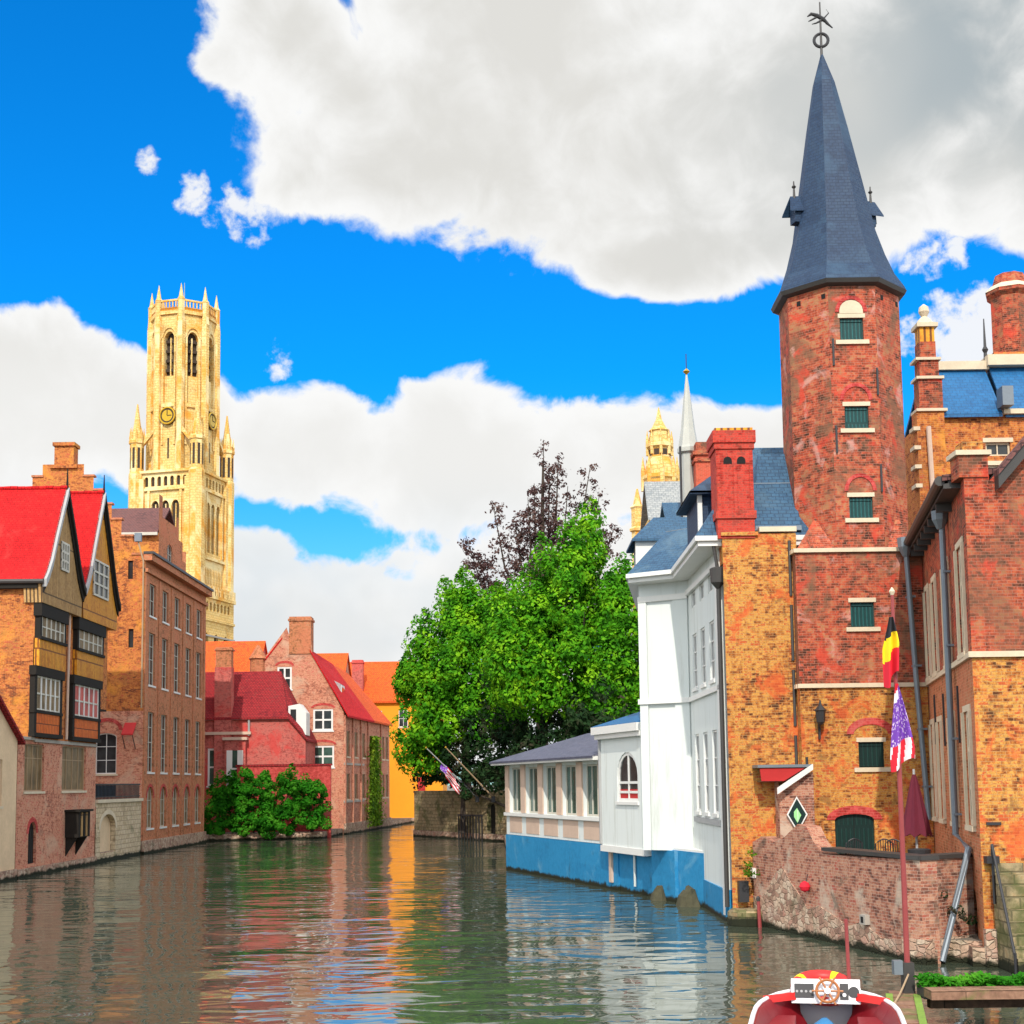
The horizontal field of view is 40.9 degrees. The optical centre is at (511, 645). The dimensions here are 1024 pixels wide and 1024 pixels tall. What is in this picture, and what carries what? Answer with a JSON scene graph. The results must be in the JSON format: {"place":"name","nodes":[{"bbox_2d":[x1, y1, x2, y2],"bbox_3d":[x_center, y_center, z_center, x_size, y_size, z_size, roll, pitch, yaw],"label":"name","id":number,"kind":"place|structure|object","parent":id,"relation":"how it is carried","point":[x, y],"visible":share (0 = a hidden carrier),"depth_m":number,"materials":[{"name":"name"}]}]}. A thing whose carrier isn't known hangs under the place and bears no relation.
{"place":"outdoors","nodes":[
{"label":"outdoors","id":0,"kind":"place"},
{"bbox_2d":[112,494,185,571],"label":"brick house","id":1,"kind":"structure","parent":0,"point":[157,529],"depth_m":121.89,"materials":[{"name":"brown brick"}]},
{"bbox_2d":[316,653,351,676],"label":"tiled house","id":2,"kind":"structure","parent":0,"point":[341,661],"depth_m":158.99,"materials":[{"name":"orange tile"}]},
{"bbox_2d":[0,823,1023,1023],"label":"canal water","id":3,"kind":"structure","parent":0,"point":[399,924],"depth_m":38.12,"materials":[{"name":"grey liquid"}]},
{"bbox_2d":[728,907,762,926],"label":"stone block","id":4,"kind":"structure","parent":3,"relation":"in","point":[742,917],"depth_m":42.45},
{"bbox_2d":[748,919,906,1023],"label":"tour boat","id":5,"kind":"object","parent":3,"relation":"on","point":[792,1005],"visible":1,"depth_m":21.54,"materials":[{"name":"red paint"}]},
{"bbox_2d":[794,970,846,1005],"bbox_3d":[5.010,5.489,22.066,1.060,0.461,1.015,-1,-6,0],"label":"lifebuoy","id":6,"kind":"object","parent":5,"relation":"on","point":[817,974],"visible":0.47,"depth_m":22.34,"materials":[{"name":"red plastic"}]},
{"bbox_2d":[886,986,1023,1023],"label":"landing stage","id":7,"kind":"object","parent":3,"relation":"in","point":[910,1005],"visible":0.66,"depth_m":23.97,"materials":[{"name":"brown wood"}]},
{"bbox_2d":[889,587,914,992],"bbox_3d":[7.091,2.715,25.407,0.390,7.670,0.280,-1,-6,0],"label":"flagpole","id":8,"kind":"object","parent":7,"relation":"on","point":[902,968],"visible":0.84,"depth_m":25.22,"materials":[{"name":"metal"}]},
{"bbox_2d":[882,617,898,687],"bbox_3d":[7.064,0.126,25.605,0.280,1.337,0.200,-1,-6,0],"label":"flag","id":9,"kind":"object","parent":8,"relation":"attached to","point":[890,650],"visible":1,"depth_m":25.61,"materials":[{"name":"multicoloured fabric"}]},
{"bbox_2d":[890,684,914,771],"bbox_3d":[7.224,1.518,25.466,0.460,1.639,0.180,-1,-6,0],"label":"flag","id":10,"kind":"object","parent":8,"relation":"attached to","point":[902,746],"visible":1,"depth_m":25.46,"materials":[{"name":"multicoloured fabric"}]},
{"bbox_2d":[913,970,1023,998],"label":"planter","id":11,"kind":"object","parent":7,"relation":"on","point":[978,978],"visible":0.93,"depth_m":24.42,"materials":[{"name":"green plant"}]},
{"bbox_2d":[990,844,1023,973],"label":"stone steps","id":12,"kind":"structure","parent":3,"relation":"in","point":[1008,888],"depth_m":32.23,"materials":[{"name":"stone"}]},
{"bbox_2d":[0,0,1023,784],"label":"sky","id":13,"kind":"structure","parent":0,"point":[437,242],"materials":[{"name":"blue"}]},
{"bbox_2d":[94,785,981,963],"bbox_3d":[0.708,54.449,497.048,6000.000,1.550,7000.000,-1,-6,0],"label":"ground","id":14,"kind":"structure","parent":0,"point":[958,950],"depth_m":115.72,"materials":[{"name":"stone"}]},
{"bbox_2d":[0,695,25,881],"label":"cream house","id":15,"kind":"structure","parent":14,"relation":"on","point":[11,738],"depth_m":68.82,"materials":[{"name":"paint"}]},
{"bbox_2d":[0,468,120,877],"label":"gabled house","id":16,"kind":"structure","parent":14,"relation":"on","point":[60,605],"depth_m":76.47,"materials":[{"name":"brown brick"}]},
{"bbox_2d":[28,823,33,863],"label":"door","id":17,"kind":"structure","parent":16,"relation":"in","point":[30,836],"depth_m":72.84,"materials":[{"name":"wood"}]},
{"bbox_2d":[23,744,44,793],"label":"window","id":18,"kind":"structure","parent":16,"relation":"in","point":[33,752],"depth_m":73.29,"materials":[{"name":"brown glass"}]},
{"bbox_2d":[33,602,68,646],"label":"window","id":19,"kind":"structure","parent":16,"relation":"in","point":[51,622],"depth_m":75.10,"materials":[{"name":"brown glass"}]},
{"bbox_2d":[61,746,86,792],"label":"window","id":20,"kind":"structure","parent":16,"relation":"in","point":[72,757],"depth_m":79.92,"materials":[{"name":"brown glass"}]},
{"bbox_2d":[64,809,93,855],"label":"hatch box","id":21,"kind":"object","parent":16,"relation":"attached to","point":[77,826],"visible":1,"depth_m":78.07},
{"bbox_2d":[72,617,105,657],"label":"window","id":22,"kind":"structure","parent":16,"relation":"in","point":[88,636],"depth_m":81.80,"materials":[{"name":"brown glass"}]},
{"bbox_2d":[94,784,143,862],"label":"quay wall","id":23,"kind":"structure","parent":14,"relation":"on","point":[118,827],"depth_m":88.33,"materials":[{"name":"beige stone"}]},
{"bbox_2d":[31,442,213,853],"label":"stepped gable house","id":24,"kind":"structure","parent":14,"relation":"on","point":[156,657],"depth_m":97.89,"materials":[{"name":"brown brick"}]},
{"bbox_2d":[96,733,117,775],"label":"window","id":25,"kind":"structure","parent":24,"relation":"in","point":[106,751],"depth_m":94.70,"materials":[{"name":"black glass"}]},
{"bbox_2d":[121,722,135,748],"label":"awning","id":26,"kind":"object","parent":24,"relation":"attached to","point":[128,728],"visible":1,"depth_m":94.21,"materials":[{"name":"red fabric"}]},
{"bbox_2d":[146,788,153,830],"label":"window","id":27,"kind":"structure","parent":24,"relation":"in","point":[148,827],"depth_m":96.64,"materials":[{"name":"grey glass"}]},
{"bbox_2d":[147,712,154,773],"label":"window","id":28,"kind":"structure","parent":24,"relation":"in","point":[149,755],"depth_m":97.11,"materials":[{"name":"grey glass"}]},
{"bbox_2d":[148,633,155,687],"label":"window","id":29,"kind":"structure","parent":24,"relation":"in","point":[150,680],"depth_m":97.68,"materials":[{"name":"grey glass"}]},
{"bbox_2d":[149,584,156,619],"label":"window","id":30,"kind":"structure","parent":24,"relation":"in","point":[151,606],"depth_m":98.14,"materials":[{"name":"grey glass"}]},
{"bbox_2d":[159,787,166,828],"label":"window","id":31,"kind":"structure","parent":24,"relation":"in","point":[162,791],"depth_m":100.22,"materials":[{"name":"grey glass"}]},
{"bbox_2d":[160,715,167,773],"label":"window","id":32,"kind":"structure","parent":24,"relation":"in","point":[162,716],"depth_m":100.76,"materials":[{"name":"grey glass"}]},
{"bbox_2d":[161,638,168,691],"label":"window","id":33,"kind":"structure","parent":24,"relation":"in","point":[163,640],"depth_m":101.33,"materials":[{"name":"grey glass"}]},
{"bbox_2d":[162,591,169,625],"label":"window","id":34,"kind":"structure","parent":24,"relation":"in","point":[164,594],"depth_m":101.77,"materials":[{"name":"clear glass"}]},
{"bbox_2d":[172,788,178,826],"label":"window","id":35,"kind":"structure","parent":24,"relation":"in","point":[174,792],"depth_m":103.93,"materials":[{"name":"grey glass"}]},
{"bbox_2d":[173,717,179,774],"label":"window","id":36,"kind":"structure","parent":24,"relation":"in","point":[175,719],"depth_m":104.32,"materials":[{"name":"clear glass"}]},
{"bbox_2d":[174,643,180,694],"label":"window","id":37,"kind":"structure","parent":24,"relation":"in","point":[175,645],"depth_m":104.93,"materials":[{"name":"clear glass"}]},
{"bbox_2d":[184,788,189,825],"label":"window","id":38,"kind":"structure","parent":24,"relation":"in","point":[186,795],"depth_m":107.50,"materials":[{"name":"grey glass"}]},
{"bbox_2d":[184,719,190,774],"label":"window","id":39,"kind":"structure","parent":24,"relation":"in","point":[186,721],"depth_m":108.01,"materials":[{"name":"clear glass"}]},
{"bbox_2d":[185,648,191,697],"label":"window","id":40,"kind":"structure","parent":24,"relation":"in","point":[187,650],"depth_m":108.63,"materials":[{"name":"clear glass"}]},
{"bbox_2d":[195,722,200,774],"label":"window","id":41,"kind":"structure","parent":24,"relation":"in","point":[197,723],"depth_m":111.56,"materials":[{"name":"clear glass"}]},
{"bbox_2d":[196,652,201,699],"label":"window","id":42,"kind":"structure","parent":24,"relation":"in","point":[197,654],"depth_m":112.11,"materials":[{"name":"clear glass"}]},
{"bbox_2d":[128,283,235,641],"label":"belfry","id":43,"kind":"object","parent":14,"relation":"on","point":[186,447],"visible":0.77,"depth_m":236.99,"materials":[{"name":"stone"}]},
{"bbox_2d":[204,769,251,835],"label":"shrub","id":44,"kind":"object","parent":14,"relation":"on","point":[219,802],"visible":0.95,"depth_m":115.82,"materials":[{"name":"green plant"}]},
{"bbox_2d":[205,641,267,671],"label":"tiled house","id":45,"kind":"structure","parent":14,"relation":"on","point":[244,650],"depth_m":150.34,"materials":[{"name":"orange tile"}]},
{"bbox_2d":[228,766,282,839],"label":"shrub","id":46,"kind":"object","parent":14,"relation":"on","point":[251,817],"visible":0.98,"depth_m":115.68,"materials":[{"name":"green plant"}]},
{"bbox_2d":[204,647,316,831],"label":"red house","id":47,"kind":"structure","parent":14,"relation":"on","point":[256,717],"depth_m":121.92,"materials":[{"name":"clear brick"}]},
{"bbox_2d":[206,749,213,787],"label":"window","id":48,"kind":"structure","parent":47,"relation":"in","point":[210,751],"depth_m":121.63,"materials":[{"name":"clear glass"}]},
{"bbox_2d":[252,763,303,835],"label":"shrub","id":49,"kind":"object","parent":14,"relation":"on","point":[283,810],"visible":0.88,"depth_m":116.35,"materials":[{"name":"green plant"}]},
{"bbox_2d":[236,763,332,837],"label":"garden wall","id":50,"kind":"structure","parent":14,"relation":"on","point":[322,772],"depth_m":120.20,"materials":[{"name":"brick"}]},
{"bbox_2d":[290,773,332,831],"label":"shrub","id":51,"kind":"object","parent":14,"relation":"on","point":[311,790],"visible":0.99,"depth_m":116.77,"materials":[{"name":"green plant"}]},
{"bbox_2d":[249,616,392,833],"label":"gabled house","id":52,"kind":"structure","parent":14,"relation":"on","point":[348,718],"depth_m":128.61,"materials":[{"name":"red brick"}]},
{"bbox_2d":[277,667,292,690],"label":"window","id":53,"kind":"structure","parent":52,"relation":"in","point":[286,671],"depth_m":128.47,"materials":[{"name":"clear glass"}]},
{"bbox_2d":[312,709,333,731],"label":"window","id":54,"kind":"structure","parent":52,"relation":"in","point":[322,718],"depth_m":128.03,"materials":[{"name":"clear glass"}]},
{"bbox_2d":[315,746,334,768],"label":"window","id":55,"kind":"structure","parent":52,"relation":"in","point":[323,754],"depth_m":127.72,"materials":[{"name":"clear glass"}]},
{"bbox_2d":[363,736,386,826],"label":"climbing ivy","id":56,"kind":"object","parent":52,"relation":"attached to","point":[374,810],"visible":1,"depth_m":139.44,"materials":[{"name":"green plant"}]},
{"bbox_2d":[350,660,446,817],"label":"ochre house","id":57,"kind":"structure","parent":14,"relation":"on","point":[372,680],"depth_m":165.48,"materials":[{"name":"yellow paint"}]},
{"bbox_2d":[413,790,506,840],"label":"garden wall","id":58,"kind":"structure","parent":14,"relation":"on","point":[436,810],"depth_m":113.17,"materials":[{"name":"stone"}]},
{"bbox_2d":[425,747,478,801],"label":"flagpole","id":59,"kind":"object","parent":58,"relation":"attached to","point":[476,798],"visible":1,"depth_m":108.56,"materials":[{"name":"metal"}]},
{"bbox_2d":[440,764,460,793],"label":"flag","id":60,"kind":"object","parent":59,"relation":"attached to","point":[449,775],"visible":1,"depth_m":108.41,"materials":[{"name":"multicoloured fabric"}]},
{"bbox_2d":[445,746,494,801],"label":"flagpole","id":61,"kind":"object","parent":58,"relation":"attached to","point":[492,797],"visible":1,"depth_m":106.50,"materials":[{"name":"metal"}]},
{"bbox_2d":[388,564,548,832],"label":"tree","id":62,"kind":"object","parent":14,"relation":"on","point":[449,674],"visible":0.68,"depth_m":110.41,"materials":[{"name":"green plant"}]},
{"bbox_2d":[410,661,639,806],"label":"tree","id":63,"kind":"object","parent":14,"relation":"on","point":[518,737],"visible":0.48,"depth_m":104.65,"materials":[{"name":"green plant"}]},
{"bbox_2d":[457,440,622,744],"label":"beech tree","id":64,"kind":"object","parent":14,"relation":"on","point":[541,520],"visible":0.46,"depth_m":123.26,"materials":[{"name":"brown plant"}]},
{"bbox_2d":[489,733,619,890],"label":"glazed wing","id":65,"kind":"structure","parent":14,"relation":"on","point":[551,812],"depth_m":64.87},
{"bbox_2d":[512,768,520,811],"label":"window","id":66,"kind":"structure","parent":65,"relation":"in","point":[515,771],"depth_m":71.40,"materials":[{"name":"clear glass"}]},
{"bbox_2d":[529,767,537,812],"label":"window","id":67,"kind":"structure","parent":65,"relation":"in","point":[533,788],"depth_m":68.75,"materials":[{"name":"grey glass"}]},
{"bbox_2d":[546,766,556,813],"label":"window","id":68,"kind":"structure","parent":65,"relation":"in","point":[550,770],"depth_m":66.13,"materials":[{"name":"grey glass"}]},
{"bbox_2d":[565,765,576,814],"bbox_3d":[2.842,6.634,63.191,0.656,2.300,1.949,-1,-6,0],"label":"window","id":69,"kind":"structure","parent":65,"relation":"in","point":[571,805],"depth_m":63.55,"materials":[{"name":"grey glass"}]},
{"bbox_2d":[586,764,598,816],"bbox_3d":[3.668,6.363,60.582,0.656,2.300,1.949,-1,-6,0],"label":"window","id":70,"kind":"structure","parent":65,"relation":"in","point":[591,769],"depth_m":60.89,"materials":[{"name":"grey glass"}]},
{"bbox_2d":[478,495,639,724],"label":"tree","id":71,"kind":"object","parent":14,"relation":"on","point":[576,631],"visible":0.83,"depth_m":97.02,"materials":[{"name":"green plant"}]},
{"bbox_2d":[650,885,665,900],"bbox_3d":[5.686,9.569,52.490,1.394,0.858,1.348,-6,-8,41],"label":"mossy stone","id":72,"kind":"object","parent":14,"relation":"on","point":[658,894],"visible":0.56,"depth_m":52.18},
{"bbox_2d":[660,354,710,516],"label":"spired house","id":73,"kind":"structure","parent":14,"relation":"on","point":[694,466],"depth_m":82.05,"materials":[{"name":"paint"}]},
{"bbox_2d":[676,885,700,906],"bbox_3d":[6.382,9.232,49.989,1.328,1.013,1.995,-1,-6,0],"label":"mossy stone","id":74,"kind":"object","parent":14,"relation":"on","point":[687,897],"visible":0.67,"depth_m":49.51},
{"bbox_2d":[619,476,808,921],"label":"white house","id":75,"kind":"structure","parent":14,"relation":"on","point":[674,578],"depth_m":51.74,"materials":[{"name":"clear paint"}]},
{"bbox_2d":[591,712,650,882],"bbox_3d":[5.074,6.211,56.738,2.120,7.200,5.979,1,-6,-16],"label":"arched bay","id":76,"kind":"object","parent":75,"relation":"attached to","point":[620,789],"visible":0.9,"depth_m":56.34,"materials":[{"name":"paint"}]},
{"bbox_2d":[615,752,638,804],"bbox_3d":[4.675,5.368,55.568,0.170,2.116,2.500,1,-6,-16],"label":"window","id":77,"kind":"structure","parent":76,"relation":"in","point":[627,770],"depth_m":55.62,"materials":[{"name":"white glass"}]},
{"bbox_2d":[692,634,697,692],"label":"window","id":78,"kind":"structure","parent":75,"relation":"in","point":[695,689],"depth_m":51.03,"materials":[{"name":"white glass"}]},
{"bbox_2d":[695,734,701,814],"bbox_3d":[6.817,4.703,50.273,0.170,2.930,1.200,-1,-6,-1],"label":"window","id":79,"kind":"structure","parent":75,"relation":"in","point":[698,812],"depth_m":50.58,"materials":[{"name":"white glass"}]},
{"bbox_2d":[699,627,706,688],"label":"window","id":80,"kind":"structure","parent":75,"relation":"in","point":[704,684],"depth_m":48.99,"materials":[{"name":"white glass"}]},
{"bbox_2d":[703,732,709,815],"bbox_3d":[6.842,4.504,48.283,0.170,2.930,1.200,-1,-6,-1],"label":"window","id":81,"kind":"structure","parent":75,"relation":"in","point":[706,813],"depth_m":48.61,"materials":[{"name":"white glass"}]},
{"bbox_2d":[708,620,715,684],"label":"window","id":82,"kind":"structure","parent":75,"relation":"in","point":[713,680],"depth_m":47.00,"materials":[{"name":"white glass"}]},
{"bbox_2d":[712,730,719,817],"bbox_3d":[6.867,4.304,46.293,0.170,2.930,1.200,-1,-6,-1],"label":"window","id":83,"kind":"structure","parent":75,"relation":"in","point":[715,815],"depth_m":46.62,"materials":[{"name":"white glass"}]},
{"bbox_2d":[706,427,801,907],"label":"yellow brick house","id":84,"kind":"structure","parent":14,"relation":"on","point":[762,720],"depth_m":44.27,"materials":[{"name":"brick"}]},
{"bbox_2d":[737,867,755,901],"bbox_3d":[7.483,7.517,43.227,0.730,1.050,0.440,-1,-6,0],"label":"utility box","id":85,"kind":"object","parent":84,"relation":"attached to","point":[743,890],"visible":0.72,"depth_m":43.05,"materials":[{"name":"metal"}]},
{"bbox_2d":[771,2,934,855],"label":"brick tower","id":86,"kind":"structure","parent":14,"relation":"on","point":[841,294],"depth_m":44.55,"materials":[{"name":"brick"}]},
{"bbox_2d":[814,700,826,738],"bbox_3d":[9.714,2.319,43.194,0.497,1.230,0.353,10,-12,-61],"label":"wall lantern","id":87,"kind":"object","parent":86,"relation":"attached to","point":[820,710],"depth_m":43.09,"materials":[{"name":"metal"}]},
{"bbox_2d":[835,313,868,344],"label":"window","id":88,"kind":"structure","parent":86,"relation":"in","point":[851,330],"depth_m":45.00,"materials":[{"name":"stone"}]},
{"bbox_2d":[835,814,874,855],"bbox_3d":[10.759,6.016,43.194,1.240,1.447,0.015,-1,-6,0],"label":"door","id":89,"kind":"structure","parent":86,"relation":"in","point":[859,826],"depth_m":43.22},
{"bbox_2d":[840,401,874,432],"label":"window","id":90,"kind":"structure","parent":86,"relation":"in","point":[856,418],"depth_m":44.70,"materials":[{"name":"stone"}]},
{"bbox_2d":[845,492,878,522],"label":"window","id":91,"kind":"structure","parent":86,"relation":"in","point":[860,508],"depth_m":44.41,"materials":[{"name":"stone"}]},
{"bbox_2d":[846,598,880,631],"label":"window","id":92,"kind":"structure","parent":86,"relation":"in","point":[862,614],"depth_m":43.87,"materials":[{"name":"wood"}]},
{"bbox_2d":[854,737,890,771],"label":"window","id":93,"kind":"structure","parent":86,"relation":"in","point":[871,753],"depth_m":43.43,"materials":[{"name":"stone"}]},
{"bbox_2d":[752,824,977,964],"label":"terrace wall","id":94,"kind":"structure","parent":14,"relation":"on","point":[861,893],"depth_m":36.51,"materials":[{"name":"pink brick"}]},
{"bbox_2d":[741,847,760,876],"bbox_3d":[7.383,6.732,42.750,0.765,0.937,0.482,4,-8,-42],"label":"wall plant","id":95,"kind":"object","parent":94,"relation":"attached to","point":[748,874],"depth_m":42.71,"materials":[{"name":"green plant"}]},
{"bbox_2d":[940,891,977,924],"bbox_3d":[10.897,6.412,33.809,1.009,0.954,0.572,-3,-6,24],"label":"wall plant","id":96,"kind":"object","parent":94,"relation":"attached to","point":[962,916],"depth_m":33.70,"materials":[{"name":"green plant"}]},
{"bbox_2d":[897,436,1023,967],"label":"brick wing","id":97,"kind":"structure","parent":14,"relation":"on","point":[964,538],"depth_m":33.79,"materials":[{"name":"brick"}]},
{"bbox_2d":[955,536,966,660],"bbox_3d":[11.427,-1.180,34.914,0.200,3.020,1.400,-2,-6,11],"label":"window","id":98,"kind":"structure","parent":97,"relation":"in","point":[957,545],"depth_m":35.33,"materials":[{"name":"stone"}]},
{"bbox_2d":[962,704,975,831],"bbox_3d":[11.482,3.059,34.490,0.200,3.140,1.400,-2,-6,11],"label":"window","id":99,"kind":"structure","parent":97,"relation":"in","point":[967,707],"depth_m":34.89,"materials":[{"name":"stone"}]},
{"bbox_2d":[640,481,679,529],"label":"slate roof house","id":100,"kind":"structure","parent":0,"point":[656,494],"depth_m":141.24,"materials":[{"name":"stone"}]},
{"bbox_2d":[641,407,679,491],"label":"gilded turret","id":101,"kind":"object","parent":100,"relation":"on","point":[661,465],"visible":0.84,"depth_m":151.76,"materials":[{"name":"metal"}]},
{"bbox_2d":[629,489,641,607],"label":"gilded pinnacle","id":102,"kind":"object","parent":101,"relation":"attached to","point":[636,511],"visible":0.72,"depth_m":151.63,"materials":[{"name":"metal"}]},
{"bbox_2d":[907,848,930,853],"bbox_3d":[11.027,5.817,37.191,0.620,0.640,0.604,-1,-6,0],"label":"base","id":103,"kind":"object","parent":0,"point":[920,850],"visible":0.4,"depth_m":36.97,"materials":[{"name":"metal"}]},
{"bbox_2d":[904,271,1023,531],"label":"mansion","id":104,"kind":"structure","parent":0,"point":[955,404],"depth_m":50.09,"materials":[{"name":"brick"}]},
{"bbox_2d":[982,438,1012,455],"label":"window","id":105,"kind":"structure","parent":104,"relation":"in","point":[997,449],"depth_m":50.05,"materials":[{"name":"stone"}]},
{"bbox_2d":[964,879,971,883],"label":"terrace","id":106,"kind":"structure","parent":0,"point":[968,881],"depth_m":34.41,"materials":[{"name":"grey stone"}]},
{"bbox_2d":[752,764,814,838],"bbox_3d":[8.545,5.318,43.134,1.750,3.180,1.080,-1,-6,0],"label":"lean to","id":107,"kind":"object","parent":106,"relation":"on","point":[800,785],"visible":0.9,"depth_m":42.88,"materials":[{"name":"pink brick"}]},
{"bbox_2d":[787,796,807,826],"bbox_3d":[8.876,5.248,42.777,0.640,1.120,0.066,-2,-6,9],"label":"diamond sign","id":108,"kind":"object","parent":107,"relation":"attached to","point":[797,814],"visible":0.91,"depth_m":42.76,"materials":[{"name":"green ceramic"}]},
{"bbox_2d":[904,769,932,847],"bbox_3d":[11.364,4.878,38.692,0.812,2.800,0.812,-1,-6,0],"label":"parasol","id":109,"kind":"object","parent":106,"relation":"on","point":[916,822],"visible":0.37,"depth_m":38.52,"materials":[{"name":"red fabric"}]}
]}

